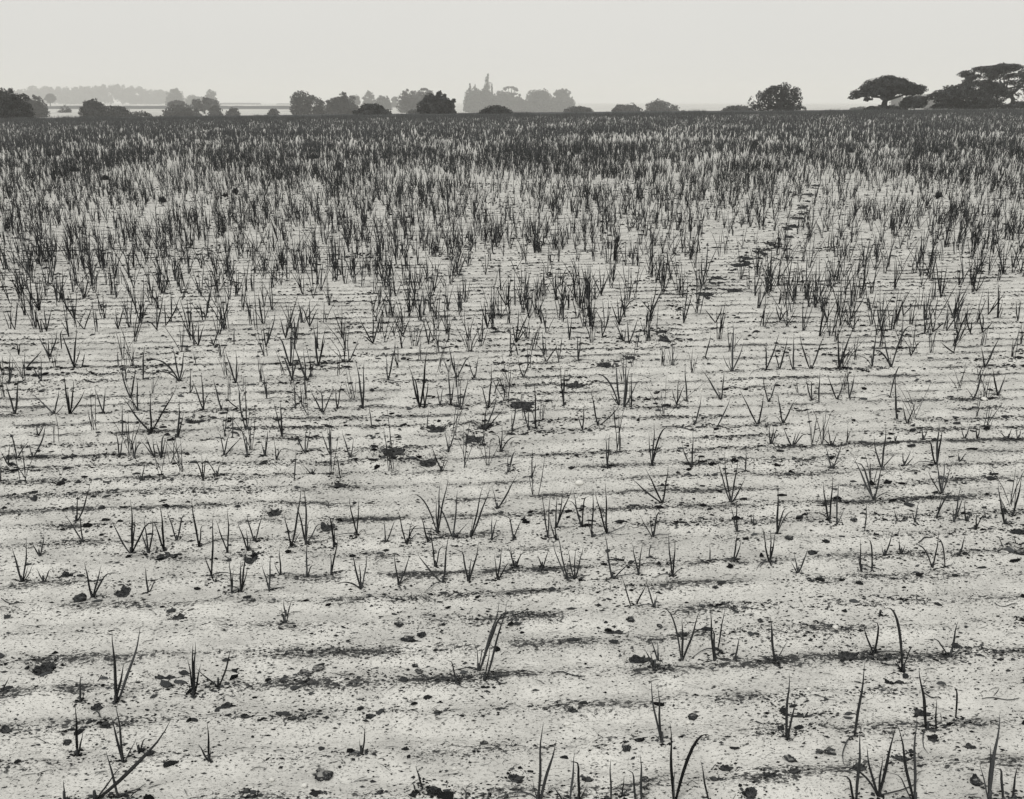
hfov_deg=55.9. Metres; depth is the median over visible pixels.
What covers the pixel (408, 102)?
tree
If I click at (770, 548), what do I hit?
onion plant
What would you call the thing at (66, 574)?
soil hole
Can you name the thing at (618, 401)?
onion plant
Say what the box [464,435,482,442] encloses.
footprint
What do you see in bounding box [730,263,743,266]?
footprint
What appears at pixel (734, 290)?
footprint
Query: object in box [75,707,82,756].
onion plant
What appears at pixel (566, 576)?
onion plant
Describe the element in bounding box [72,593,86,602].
soil clod
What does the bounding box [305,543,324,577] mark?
onion plant
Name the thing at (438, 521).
onion plant
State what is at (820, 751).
soil clod
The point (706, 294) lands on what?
footprint
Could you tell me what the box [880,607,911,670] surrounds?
onion plant
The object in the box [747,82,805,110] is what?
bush
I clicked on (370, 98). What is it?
tree
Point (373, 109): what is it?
bush
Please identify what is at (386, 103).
tree
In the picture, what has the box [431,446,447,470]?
onion plant
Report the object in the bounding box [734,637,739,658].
onion plant
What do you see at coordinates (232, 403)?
onion plant
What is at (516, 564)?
onion plant
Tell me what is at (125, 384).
onion plant
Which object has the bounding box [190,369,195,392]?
onion plant
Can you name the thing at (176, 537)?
onion plant
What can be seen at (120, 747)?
onion plant
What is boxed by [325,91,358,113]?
tree
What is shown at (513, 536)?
onion plant
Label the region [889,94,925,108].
tree
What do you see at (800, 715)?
soil hole
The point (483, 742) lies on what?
soil clod
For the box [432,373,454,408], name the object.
onion plant
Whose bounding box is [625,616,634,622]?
soil clod
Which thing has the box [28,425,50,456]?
onion plant
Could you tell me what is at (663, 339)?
footprint
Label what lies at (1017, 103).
bush
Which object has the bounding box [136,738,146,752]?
onion plant
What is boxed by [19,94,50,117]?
bush
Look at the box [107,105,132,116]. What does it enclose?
bush
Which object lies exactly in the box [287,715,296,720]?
soil hole
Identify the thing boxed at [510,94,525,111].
tree
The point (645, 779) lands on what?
soil clod
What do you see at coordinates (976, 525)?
onion plant
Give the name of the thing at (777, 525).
onion plant
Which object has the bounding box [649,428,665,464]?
onion plant
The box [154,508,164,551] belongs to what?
onion plant
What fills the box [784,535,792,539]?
soil clod
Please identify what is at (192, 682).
onion plant
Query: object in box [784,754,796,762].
soil clod
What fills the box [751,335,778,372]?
onion plant
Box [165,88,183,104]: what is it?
tree
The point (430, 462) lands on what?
footprint
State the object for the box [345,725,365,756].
onion plant
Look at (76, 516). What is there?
onion plant
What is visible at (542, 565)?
onion plant
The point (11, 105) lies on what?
bush
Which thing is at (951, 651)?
onion plant
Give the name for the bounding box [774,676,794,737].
onion plant
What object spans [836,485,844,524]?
onion plant
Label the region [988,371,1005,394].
onion plant
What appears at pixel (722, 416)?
onion plant
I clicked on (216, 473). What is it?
onion plant
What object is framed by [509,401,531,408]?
footprint
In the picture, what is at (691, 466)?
onion plant
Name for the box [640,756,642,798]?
onion plant
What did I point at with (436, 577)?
onion plant
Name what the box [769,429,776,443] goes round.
onion plant
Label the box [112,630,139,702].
onion plant
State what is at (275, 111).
bush
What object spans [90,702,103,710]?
clod
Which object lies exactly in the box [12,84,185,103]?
wood
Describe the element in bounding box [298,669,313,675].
soil clod
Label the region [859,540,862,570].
onion plant
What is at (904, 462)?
onion plant
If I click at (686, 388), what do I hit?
onion plant
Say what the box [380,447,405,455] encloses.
footprint
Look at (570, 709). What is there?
soil hole
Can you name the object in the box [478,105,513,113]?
bush
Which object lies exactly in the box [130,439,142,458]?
onion plant
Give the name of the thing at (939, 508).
onion plant
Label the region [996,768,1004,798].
onion plant
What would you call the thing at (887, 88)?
tree
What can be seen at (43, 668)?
rock
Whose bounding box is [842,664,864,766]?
onion plant
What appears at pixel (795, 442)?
onion plant
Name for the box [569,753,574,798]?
onion plant
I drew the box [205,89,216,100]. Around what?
tree
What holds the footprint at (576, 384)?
on the ground
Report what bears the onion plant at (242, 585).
on the ground
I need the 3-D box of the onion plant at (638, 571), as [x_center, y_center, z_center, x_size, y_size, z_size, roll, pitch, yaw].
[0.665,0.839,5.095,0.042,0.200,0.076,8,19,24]
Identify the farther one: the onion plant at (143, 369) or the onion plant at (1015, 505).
the onion plant at (143, 369)
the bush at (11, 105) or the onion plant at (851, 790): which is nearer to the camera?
the onion plant at (851, 790)
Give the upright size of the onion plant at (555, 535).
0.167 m
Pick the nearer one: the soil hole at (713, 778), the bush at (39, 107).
the soil hole at (713, 778)
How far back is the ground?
5.88 m
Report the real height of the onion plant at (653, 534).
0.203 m
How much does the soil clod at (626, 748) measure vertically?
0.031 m
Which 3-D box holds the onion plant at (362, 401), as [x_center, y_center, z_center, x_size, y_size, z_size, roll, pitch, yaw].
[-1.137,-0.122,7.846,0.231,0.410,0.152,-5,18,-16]
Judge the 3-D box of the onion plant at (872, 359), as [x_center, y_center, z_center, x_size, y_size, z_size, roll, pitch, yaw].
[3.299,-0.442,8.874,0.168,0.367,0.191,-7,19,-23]
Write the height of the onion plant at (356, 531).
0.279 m
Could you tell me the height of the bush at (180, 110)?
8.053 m
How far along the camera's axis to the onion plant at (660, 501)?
5.99 m
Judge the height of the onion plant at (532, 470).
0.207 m
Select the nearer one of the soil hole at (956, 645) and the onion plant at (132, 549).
the soil hole at (956, 645)
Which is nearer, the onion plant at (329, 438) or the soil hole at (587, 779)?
the soil hole at (587, 779)
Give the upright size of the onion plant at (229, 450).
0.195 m
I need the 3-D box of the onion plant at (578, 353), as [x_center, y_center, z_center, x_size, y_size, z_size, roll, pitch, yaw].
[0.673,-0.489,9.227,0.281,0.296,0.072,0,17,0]
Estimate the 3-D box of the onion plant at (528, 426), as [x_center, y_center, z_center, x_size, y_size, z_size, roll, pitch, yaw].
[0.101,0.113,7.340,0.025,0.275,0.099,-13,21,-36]
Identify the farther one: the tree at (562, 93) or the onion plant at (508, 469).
the tree at (562, 93)
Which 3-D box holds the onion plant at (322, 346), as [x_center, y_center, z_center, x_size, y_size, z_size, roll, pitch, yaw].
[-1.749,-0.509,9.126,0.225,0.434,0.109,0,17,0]
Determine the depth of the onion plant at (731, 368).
8.78 m
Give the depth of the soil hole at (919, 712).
3.97 m
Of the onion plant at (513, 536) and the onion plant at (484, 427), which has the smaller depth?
the onion plant at (513, 536)
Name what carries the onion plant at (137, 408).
on the ground
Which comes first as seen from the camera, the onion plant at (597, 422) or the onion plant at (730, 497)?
the onion plant at (730, 497)
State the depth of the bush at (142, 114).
275.12 m
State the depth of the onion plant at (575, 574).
5.04 m
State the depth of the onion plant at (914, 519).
5.67 m
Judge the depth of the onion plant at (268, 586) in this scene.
4.95 m
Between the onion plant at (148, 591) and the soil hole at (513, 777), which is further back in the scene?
the onion plant at (148, 591)
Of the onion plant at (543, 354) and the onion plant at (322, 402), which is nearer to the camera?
the onion plant at (322, 402)
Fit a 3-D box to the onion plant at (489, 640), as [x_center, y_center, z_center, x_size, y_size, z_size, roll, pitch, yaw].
[-0.109,1.024,4.172,0.308,0.412,0.143,-5,18,-15]
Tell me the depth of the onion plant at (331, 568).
5.09 m
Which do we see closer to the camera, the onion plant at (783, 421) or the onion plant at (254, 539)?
the onion plant at (254, 539)
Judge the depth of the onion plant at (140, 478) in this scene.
6.39 m
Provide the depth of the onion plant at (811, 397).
7.98 m
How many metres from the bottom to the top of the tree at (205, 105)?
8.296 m
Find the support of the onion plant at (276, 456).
on the ground
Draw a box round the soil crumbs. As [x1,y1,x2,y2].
[0,177,1023,798]
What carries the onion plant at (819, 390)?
on the ground
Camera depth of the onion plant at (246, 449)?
6.85 m
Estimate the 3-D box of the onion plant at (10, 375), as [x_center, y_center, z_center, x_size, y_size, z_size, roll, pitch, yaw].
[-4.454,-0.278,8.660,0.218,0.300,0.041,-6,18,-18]
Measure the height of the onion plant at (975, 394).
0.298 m
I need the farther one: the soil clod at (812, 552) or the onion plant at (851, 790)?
the soil clod at (812, 552)
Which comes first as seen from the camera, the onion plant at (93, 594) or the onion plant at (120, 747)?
the onion plant at (120, 747)
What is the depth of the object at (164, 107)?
762.41 m
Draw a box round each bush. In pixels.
[0,87,35,119]
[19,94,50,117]
[58,105,71,112]
[78,98,109,116]
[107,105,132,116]
[131,110,152,116]
[157,104,201,115]
[207,105,223,115]
[225,107,240,115]
[267,108,279,114]
[352,103,391,114]
[406,109,418,113]
[416,90,456,113]
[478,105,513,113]
[563,106,592,111]
[611,102,641,111]
[721,105,751,110]
[849,106,866,109]
[864,104,907,110]
[899,94,929,108]
[999,100,1023,108]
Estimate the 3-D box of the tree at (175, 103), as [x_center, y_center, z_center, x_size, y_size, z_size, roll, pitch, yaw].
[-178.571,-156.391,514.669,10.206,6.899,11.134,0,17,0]
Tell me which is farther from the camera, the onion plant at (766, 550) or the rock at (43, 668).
the onion plant at (766, 550)
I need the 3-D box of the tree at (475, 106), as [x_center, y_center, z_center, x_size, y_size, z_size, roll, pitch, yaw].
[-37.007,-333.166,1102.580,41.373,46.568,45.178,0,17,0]
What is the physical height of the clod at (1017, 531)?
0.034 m
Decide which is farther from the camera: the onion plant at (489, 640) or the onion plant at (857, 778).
the onion plant at (489, 640)
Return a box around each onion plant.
[1,445,13,465]
[2,433,27,457]
[4,359,28,383]
[4,382,18,413]
[12,538,31,581]
[22,352,40,367]
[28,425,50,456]
[31,392,62,414]
[32,356,50,380]
[32,538,46,555]
[36,568,51,581]
[39,333,56,355]
[62,330,96,366]
[63,374,84,413]
[63,780,67,798]
[65,513,101,540]
[75,486,89,520]
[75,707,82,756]
[79,677,84,702]
[84,562,114,597]
[92,721,169,798]
[96,393,104,412]
[106,752,144,797]
[111,704,135,761]
[112,500,162,552]
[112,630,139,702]
[115,433,122,457]
[119,366,134,397]
[120,386,176,437]
[121,407,130,434]
[123,376,143,410]
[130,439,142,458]
[136,465,144,480]
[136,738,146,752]
[141,520,152,552]
[142,346,166,379]
[142,435,163,456]
[145,569,155,592]
[150,347,188,380]
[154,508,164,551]
[156,434,166,456]
[167,406,182,437]
[167,512,186,539]
[187,643,200,696]
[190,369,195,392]
[191,499,225,546]
[192,374,208,413]
[193,454,205,479]
[197,650,230,685]
[199,722,210,761]
[204,555,213,580]
[207,459,221,474]
[211,520,249,575]
[213,379,232,408]
[215,512,228,552]
[218,433,239,455]
[224,387,240,407]
[225,350,238,382]
[228,554,247,591]
[229,559,238,591]
[238,426,248,455]
[238,524,256,550]
[240,408,247,428]
[247,515,262,541]
[258,440,265,456]
[262,556,284,590]
[263,373,283,398]
[274,404,296,434]
[274,440,282,459]
[274,548,292,574]
[275,329,309,365]
[278,350,302,380]
[282,612,289,623]
[283,378,295,412]
[283,601,290,616]
[284,492,300,546]
[291,343,314,382]
[291,431,318,452]
[296,492,328,543]
[303,365,306,397]
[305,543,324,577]
[310,389,332,412]
[313,326,332,366]
[321,422,331,453]
[327,516,334,546]
[330,540,344,574]
[331,339,357,361]
[334,551,366,588]
[335,382,345,408]
[335,499,365,535]
[342,432,358,456]
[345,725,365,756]
[356,363,386,408]
[376,345,395,379]
[379,520,394,543]
[394,552,410,585]
[398,512,415,543]
[401,475,448,532]
[409,352,426,406]
[416,767,422,787]
[418,540,447,589]
[421,518,442,542]
[423,386,427,406]
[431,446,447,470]
[431,533,444,566]
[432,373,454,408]
[435,388,443,404]
[437,491,467,537]
[439,426,455,451]
[448,345,473,377]
[448,660,466,686]
[450,605,516,670]
[455,542,478,581]
[456,381,468,409]
[468,360,477,377]
[470,487,489,535]
[478,366,500,407]
[483,396,503,428]
[483,604,520,680]
[491,519,497,540]
[492,475,516,508]
[494,549,511,579]
[496,431,518,450]
[496,722,555,798]
[506,516,521,539]
[507,453,515,472]
[508,383,541,431]
[508,547,520,566]
[511,398,517,430]
[518,360,533,376]
[520,398,529,429]
[522,452,535,478]
[535,345,555,361]
[538,550,548,573]
[542,498,549,537]
[549,517,556,538]
[553,535,591,578]
[555,488,576,527]
[560,368,563,405]
[566,548,582,580]
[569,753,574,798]
[569,760,586,798]
[570,334,587,360]
[570,491,588,525]
[578,409,583,428]
[587,392,619,428]
[587,500,627,537]
[592,363,619,404]
[595,483,625,532]
[602,436,622,468]
[604,533,640,578]
[610,761,611,798]
[620,574,630,606]
[621,781,626,797]
[623,354,636,406]
[628,770,635,798]
[631,468,673,502]
[633,541,642,575]
[635,581,656,606]
[636,585,645,603]
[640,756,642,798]
[641,511,669,536]
[644,648,655,667]
[647,635,658,663]
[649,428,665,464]
[651,683,662,739]
[652,535,685,577]
[661,609,699,660]
[670,725,709,798]
[672,381,683,404]
[682,373,687,400]
[682,441,693,467]
[692,400,702,423]
[692,610,724,657]
[701,763,708,798]
[702,370,723,399]
[708,610,715,660]
[716,399,729,425]
[717,454,748,501]
[723,327,743,371]
[724,533,740,561]
[731,502,745,531]
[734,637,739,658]
[740,391,766,423]
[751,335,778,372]
[756,529,774,569]
[761,531,774,564]
[762,374,779,401]
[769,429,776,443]
[770,617,792,661]
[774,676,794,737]
[775,336,787,373]
[776,495,794,533]
[777,397,793,423]
[783,428,804,444]
[788,336,802,369]
[791,549,807,574]
[800,334,824,368]
[806,380,816,399]
[811,477,832,519]
[818,375,819,401]
[819,440,845,467]
[823,428,836,444]
[828,376,844,398]
[829,328,853,369]
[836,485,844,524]
[838,726,917,796]
[839,775,853,798]
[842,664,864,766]
[847,370,859,398]
[852,540,872,568]
[853,459,896,498]
[855,728,860,798]
[856,335,875,370]
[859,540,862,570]
[862,622,899,652]
[864,501,867,529]
[870,326,910,366]
[871,432,894,469]
[875,367,900,396]
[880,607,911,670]
[882,533,892,554]
[889,720,916,798]
[894,375,897,418]
[902,451,912,465]
[903,402,915,423]
[911,429,941,466]
[912,503,918,522]
[912,535,938,567]
[919,671,929,749]
[922,426,928,438]
[927,458,950,492]
[928,622,960,657]
[935,698,936,729]
[936,491,953,517]
[937,538,951,566]
[951,534,965,558]
[952,488,963,522]
[955,690,957,717]
[957,503,973,521]
[967,367,984,397]
[970,514,985,528]
[974,339,998,368]
[980,714,999,798]
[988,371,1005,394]
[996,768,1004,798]
[998,477,1021,515]
[998,488,1015,523]
[1012,766,1017,798]
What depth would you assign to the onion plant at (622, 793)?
3.46 m
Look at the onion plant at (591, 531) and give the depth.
5.53 m
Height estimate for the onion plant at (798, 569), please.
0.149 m
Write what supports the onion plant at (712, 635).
on the ground
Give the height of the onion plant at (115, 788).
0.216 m
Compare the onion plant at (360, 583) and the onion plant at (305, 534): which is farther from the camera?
the onion plant at (305, 534)
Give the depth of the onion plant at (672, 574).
5.07 m
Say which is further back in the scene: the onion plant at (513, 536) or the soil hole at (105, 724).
the onion plant at (513, 536)
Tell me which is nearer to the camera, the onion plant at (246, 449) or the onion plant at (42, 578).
the onion plant at (42, 578)
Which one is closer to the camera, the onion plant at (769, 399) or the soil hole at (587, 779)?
the soil hole at (587, 779)
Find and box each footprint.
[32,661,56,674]
[115,584,130,597]
[157,552,174,558]
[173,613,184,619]
[243,555,257,563]
[267,508,281,516]
[321,522,334,531]
[332,482,347,487]
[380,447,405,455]
[419,458,436,466]
[427,426,445,432]
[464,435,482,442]
[477,423,490,428]
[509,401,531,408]
[559,381,584,387]
[597,362,613,366]
[657,335,673,341]
[697,292,713,295]
[727,288,743,291]
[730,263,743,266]
[741,256,753,259]
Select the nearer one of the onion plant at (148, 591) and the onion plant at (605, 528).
the onion plant at (148, 591)
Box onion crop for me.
[0,106,1023,505]
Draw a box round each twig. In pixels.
[551,671,583,676]
[662,426,695,430]
[982,697,1017,699]
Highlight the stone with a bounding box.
[575,480,583,484]
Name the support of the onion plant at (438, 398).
on the ground
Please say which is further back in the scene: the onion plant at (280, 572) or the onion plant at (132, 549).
the onion plant at (132, 549)
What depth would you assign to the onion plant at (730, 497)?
5.95 m
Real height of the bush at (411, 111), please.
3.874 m
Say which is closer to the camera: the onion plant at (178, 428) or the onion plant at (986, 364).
the onion plant at (178, 428)
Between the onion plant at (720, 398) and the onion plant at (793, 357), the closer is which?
the onion plant at (720, 398)
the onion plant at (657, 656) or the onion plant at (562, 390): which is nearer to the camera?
the onion plant at (657, 656)
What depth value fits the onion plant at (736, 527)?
5.59 m
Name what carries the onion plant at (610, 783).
on the ground
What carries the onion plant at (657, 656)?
on the ground
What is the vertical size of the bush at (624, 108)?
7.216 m
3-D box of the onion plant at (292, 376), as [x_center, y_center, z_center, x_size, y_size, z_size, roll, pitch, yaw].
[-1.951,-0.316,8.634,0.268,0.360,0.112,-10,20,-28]
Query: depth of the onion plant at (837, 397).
8.00 m
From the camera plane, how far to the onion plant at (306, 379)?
8.64 m
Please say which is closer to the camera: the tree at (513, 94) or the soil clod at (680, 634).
the soil clod at (680, 634)
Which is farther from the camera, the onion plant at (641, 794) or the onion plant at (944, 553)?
the onion plant at (944, 553)
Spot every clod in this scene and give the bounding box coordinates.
[63,739,71,745]
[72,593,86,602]
[144,750,154,755]
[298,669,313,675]
[312,665,324,671]
[312,768,332,780]
[394,622,403,627]
[400,635,414,641]
[414,668,423,673]
[416,631,425,637]
[480,740,487,744]
[622,744,630,751]
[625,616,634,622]
[642,776,649,781]
[674,631,687,637]
[688,713,697,719]
[741,787,756,798]
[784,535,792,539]
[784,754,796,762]
[808,550,817,554]
[816,748,823,753]
[824,746,836,754]
[969,776,982,784]
[1015,550,1023,554]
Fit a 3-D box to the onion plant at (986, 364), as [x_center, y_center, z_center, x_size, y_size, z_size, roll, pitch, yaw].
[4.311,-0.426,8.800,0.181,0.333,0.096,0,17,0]
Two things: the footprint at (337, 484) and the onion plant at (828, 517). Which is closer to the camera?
the onion plant at (828, 517)
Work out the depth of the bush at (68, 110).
501.79 m
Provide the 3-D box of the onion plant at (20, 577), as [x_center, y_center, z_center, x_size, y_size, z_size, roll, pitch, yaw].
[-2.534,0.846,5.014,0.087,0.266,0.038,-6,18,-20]
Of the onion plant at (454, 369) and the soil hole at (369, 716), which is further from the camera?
the onion plant at (454, 369)
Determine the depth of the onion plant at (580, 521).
5.63 m
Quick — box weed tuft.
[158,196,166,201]
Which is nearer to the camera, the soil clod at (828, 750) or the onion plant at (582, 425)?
the soil clod at (828, 750)
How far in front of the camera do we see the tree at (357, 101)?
1028.54 m
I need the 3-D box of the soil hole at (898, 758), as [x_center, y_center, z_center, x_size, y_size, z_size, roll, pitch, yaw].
[1.476,1.362,3.658,0.076,0.033,0.097,0,17,0]
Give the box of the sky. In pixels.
[0,0,1023,102]
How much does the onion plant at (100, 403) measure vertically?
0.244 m
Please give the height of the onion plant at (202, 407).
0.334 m
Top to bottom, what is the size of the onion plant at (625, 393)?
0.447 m
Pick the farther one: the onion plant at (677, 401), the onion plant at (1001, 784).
the onion plant at (677, 401)
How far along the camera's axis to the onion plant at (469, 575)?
4.99 m
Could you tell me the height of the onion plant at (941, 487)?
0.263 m
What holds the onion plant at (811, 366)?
on the ground
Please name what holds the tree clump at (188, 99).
on the ground
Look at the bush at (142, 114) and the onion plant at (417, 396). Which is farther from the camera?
the bush at (142, 114)
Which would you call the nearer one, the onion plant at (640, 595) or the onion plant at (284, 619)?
the onion plant at (284, 619)
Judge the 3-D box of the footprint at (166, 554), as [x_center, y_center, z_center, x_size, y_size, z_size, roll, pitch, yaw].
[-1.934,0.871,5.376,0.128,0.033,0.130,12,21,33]
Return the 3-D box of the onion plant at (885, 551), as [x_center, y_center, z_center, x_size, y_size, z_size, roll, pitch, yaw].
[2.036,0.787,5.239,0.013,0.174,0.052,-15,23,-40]
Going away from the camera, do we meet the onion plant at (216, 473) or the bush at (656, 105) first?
the onion plant at (216, 473)
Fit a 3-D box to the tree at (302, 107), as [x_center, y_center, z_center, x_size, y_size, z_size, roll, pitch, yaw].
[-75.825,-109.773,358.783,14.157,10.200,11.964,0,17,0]
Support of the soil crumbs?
on the ground
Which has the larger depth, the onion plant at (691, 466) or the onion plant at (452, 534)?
the onion plant at (691, 466)
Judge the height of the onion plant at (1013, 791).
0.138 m
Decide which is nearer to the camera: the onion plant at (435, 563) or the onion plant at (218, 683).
the onion plant at (218, 683)
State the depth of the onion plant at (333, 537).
5.44 m
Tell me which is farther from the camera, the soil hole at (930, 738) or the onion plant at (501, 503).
the onion plant at (501, 503)
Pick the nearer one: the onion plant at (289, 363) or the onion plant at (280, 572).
the onion plant at (280, 572)
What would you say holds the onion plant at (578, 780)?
on the ground
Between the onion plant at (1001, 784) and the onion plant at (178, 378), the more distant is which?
the onion plant at (178, 378)
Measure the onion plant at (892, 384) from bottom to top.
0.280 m
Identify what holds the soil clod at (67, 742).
on the ground
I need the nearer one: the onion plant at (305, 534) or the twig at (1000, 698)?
the twig at (1000, 698)
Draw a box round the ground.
[0,103,1023,798]
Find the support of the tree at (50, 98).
on the ground
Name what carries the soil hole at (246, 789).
on the ground
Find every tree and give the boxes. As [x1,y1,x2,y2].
[44,93,56,105]
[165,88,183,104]
[167,100,186,107]
[189,97,220,113]
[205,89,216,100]
[289,90,326,114]
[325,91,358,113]
[348,94,360,105]
[362,90,375,104]
[374,95,392,109]
[391,96,397,107]
[395,88,433,112]
[463,87,495,112]
[480,73,496,105]
[494,89,512,100]
[503,86,517,97]
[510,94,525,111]
[525,88,552,111]
[553,88,575,106]
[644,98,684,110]
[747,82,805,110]
[847,75,928,104]
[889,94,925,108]
[924,94,936,108]
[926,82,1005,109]
[957,62,1023,101]
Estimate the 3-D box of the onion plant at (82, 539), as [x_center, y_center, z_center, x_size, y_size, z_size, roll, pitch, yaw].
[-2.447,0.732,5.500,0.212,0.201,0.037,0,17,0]
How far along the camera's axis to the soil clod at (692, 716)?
3.90 m
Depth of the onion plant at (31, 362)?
9.14 m
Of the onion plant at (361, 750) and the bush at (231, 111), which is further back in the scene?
the bush at (231, 111)
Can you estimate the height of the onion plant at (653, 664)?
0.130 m
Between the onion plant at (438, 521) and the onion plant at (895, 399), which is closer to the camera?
the onion plant at (438, 521)
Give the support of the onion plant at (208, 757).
on the ground
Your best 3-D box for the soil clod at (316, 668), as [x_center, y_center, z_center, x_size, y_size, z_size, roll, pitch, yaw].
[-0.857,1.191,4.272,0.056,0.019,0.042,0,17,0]
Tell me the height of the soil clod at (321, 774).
0.032 m
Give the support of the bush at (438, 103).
on the ground
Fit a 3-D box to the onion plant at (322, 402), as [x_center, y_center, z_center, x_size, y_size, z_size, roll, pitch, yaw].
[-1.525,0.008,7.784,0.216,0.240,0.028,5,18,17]
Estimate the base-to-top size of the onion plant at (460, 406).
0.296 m
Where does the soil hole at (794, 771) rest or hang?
on the ground
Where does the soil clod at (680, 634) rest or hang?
on the ground
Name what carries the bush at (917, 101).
on the ground
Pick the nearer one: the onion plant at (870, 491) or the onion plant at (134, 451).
the onion plant at (870, 491)
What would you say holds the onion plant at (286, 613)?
on the ground
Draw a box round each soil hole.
[0,726,13,732]
[61,571,73,576]
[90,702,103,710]
[100,722,110,727]
[155,675,176,679]
[186,420,205,422]
[221,702,232,706]
[238,788,250,793]
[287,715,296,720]
[365,713,374,718]
[425,786,441,795]
[508,773,524,781]
[567,707,577,712]
[581,776,593,781]
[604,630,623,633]
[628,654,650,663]
[709,776,720,780]
[720,764,733,770]
[764,772,774,777]
[788,768,800,773]
[790,712,812,717]
[838,651,858,659]
[852,763,867,770]
[884,678,903,683]
[891,754,911,761]
[913,708,930,715]
[926,734,938,741]
[952,642,971,647]
[964,742,976,748]
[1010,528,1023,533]
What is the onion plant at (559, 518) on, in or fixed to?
on the ground
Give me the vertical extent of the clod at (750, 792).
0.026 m
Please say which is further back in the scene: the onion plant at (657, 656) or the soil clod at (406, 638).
the soil clod at (406, 638)
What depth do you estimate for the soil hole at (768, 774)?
3.57 m
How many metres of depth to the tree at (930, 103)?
768.11 m
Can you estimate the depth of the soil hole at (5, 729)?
3.88 m
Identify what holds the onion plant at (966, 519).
on the ground
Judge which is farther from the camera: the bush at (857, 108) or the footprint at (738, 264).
the bush at (857, 108)
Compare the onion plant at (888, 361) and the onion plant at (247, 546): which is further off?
the onion plant at (888, 361)
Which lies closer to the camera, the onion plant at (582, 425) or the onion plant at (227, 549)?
the onion plant at (227, 549)
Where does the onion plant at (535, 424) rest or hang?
on the ground
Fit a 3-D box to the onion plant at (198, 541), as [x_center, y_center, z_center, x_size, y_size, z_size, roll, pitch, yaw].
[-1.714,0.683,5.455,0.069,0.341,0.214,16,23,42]
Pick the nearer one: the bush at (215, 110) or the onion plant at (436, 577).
the onion plant at (436, 577)
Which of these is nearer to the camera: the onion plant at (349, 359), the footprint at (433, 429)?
the footprint at (433, 429)
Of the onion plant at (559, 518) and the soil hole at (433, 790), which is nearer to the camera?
the soil hole at (433, 790)
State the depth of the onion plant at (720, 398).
7.97 m
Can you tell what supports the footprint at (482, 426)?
on the ground
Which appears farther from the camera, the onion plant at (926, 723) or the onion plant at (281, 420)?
the onion plant at (281, 420)
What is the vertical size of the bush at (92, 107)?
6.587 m
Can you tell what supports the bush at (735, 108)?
on the ground
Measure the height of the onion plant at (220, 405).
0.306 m
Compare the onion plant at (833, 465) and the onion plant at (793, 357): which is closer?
the onion plant at (833, 465)
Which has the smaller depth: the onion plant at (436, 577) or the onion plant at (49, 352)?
the onion plant at (436, 577)
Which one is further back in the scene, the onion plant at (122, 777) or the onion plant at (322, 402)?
the onion plant at (322, 402)
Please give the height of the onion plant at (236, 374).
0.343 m
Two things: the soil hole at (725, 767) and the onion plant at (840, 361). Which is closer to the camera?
the soil hole at (725, 767)
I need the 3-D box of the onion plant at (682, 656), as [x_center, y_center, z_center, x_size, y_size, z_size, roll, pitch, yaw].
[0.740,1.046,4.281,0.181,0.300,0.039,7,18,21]
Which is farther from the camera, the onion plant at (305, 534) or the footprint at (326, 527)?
the footprint at (326, 527)
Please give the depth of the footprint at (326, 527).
5.75 m
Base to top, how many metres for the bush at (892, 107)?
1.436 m
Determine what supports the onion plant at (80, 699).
on the ground
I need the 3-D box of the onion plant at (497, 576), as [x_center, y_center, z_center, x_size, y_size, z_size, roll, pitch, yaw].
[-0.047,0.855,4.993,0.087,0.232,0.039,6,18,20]
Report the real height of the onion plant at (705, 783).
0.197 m
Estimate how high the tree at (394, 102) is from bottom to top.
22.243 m
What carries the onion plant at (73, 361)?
on the ground
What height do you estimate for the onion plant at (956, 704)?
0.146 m
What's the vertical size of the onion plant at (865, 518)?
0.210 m
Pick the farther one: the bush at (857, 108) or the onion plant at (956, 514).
the bush at (857, 108)
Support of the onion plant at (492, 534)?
on the ground
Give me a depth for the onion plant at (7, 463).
6.71 m
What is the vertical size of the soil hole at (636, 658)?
0.037 m
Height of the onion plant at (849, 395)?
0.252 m
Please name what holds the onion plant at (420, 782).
on the ground
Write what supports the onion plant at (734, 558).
on the ground
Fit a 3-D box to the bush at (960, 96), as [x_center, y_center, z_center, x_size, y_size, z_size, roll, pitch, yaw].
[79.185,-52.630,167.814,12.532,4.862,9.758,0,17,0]
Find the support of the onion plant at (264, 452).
on the ground
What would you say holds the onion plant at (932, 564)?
on the ground
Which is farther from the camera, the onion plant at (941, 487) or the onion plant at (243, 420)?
the onion plant at (243, 420)
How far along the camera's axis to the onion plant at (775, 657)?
4.28 m
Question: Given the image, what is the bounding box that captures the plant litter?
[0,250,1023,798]
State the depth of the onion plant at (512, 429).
7.30 m
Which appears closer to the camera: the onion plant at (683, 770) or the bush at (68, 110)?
the onion plant at (683, 770)
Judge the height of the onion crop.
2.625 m
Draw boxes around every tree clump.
[185,95,204,104]
[492,97,573,112]
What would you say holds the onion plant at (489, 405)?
on the ground
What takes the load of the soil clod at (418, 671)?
on the ground
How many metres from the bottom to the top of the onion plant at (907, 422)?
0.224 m
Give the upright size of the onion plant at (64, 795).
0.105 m
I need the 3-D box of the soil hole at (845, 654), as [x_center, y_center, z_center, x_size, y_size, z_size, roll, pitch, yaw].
[1.509,1.152,4.344,0.134,0.028,0.087,0,17,0]
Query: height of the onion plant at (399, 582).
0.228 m

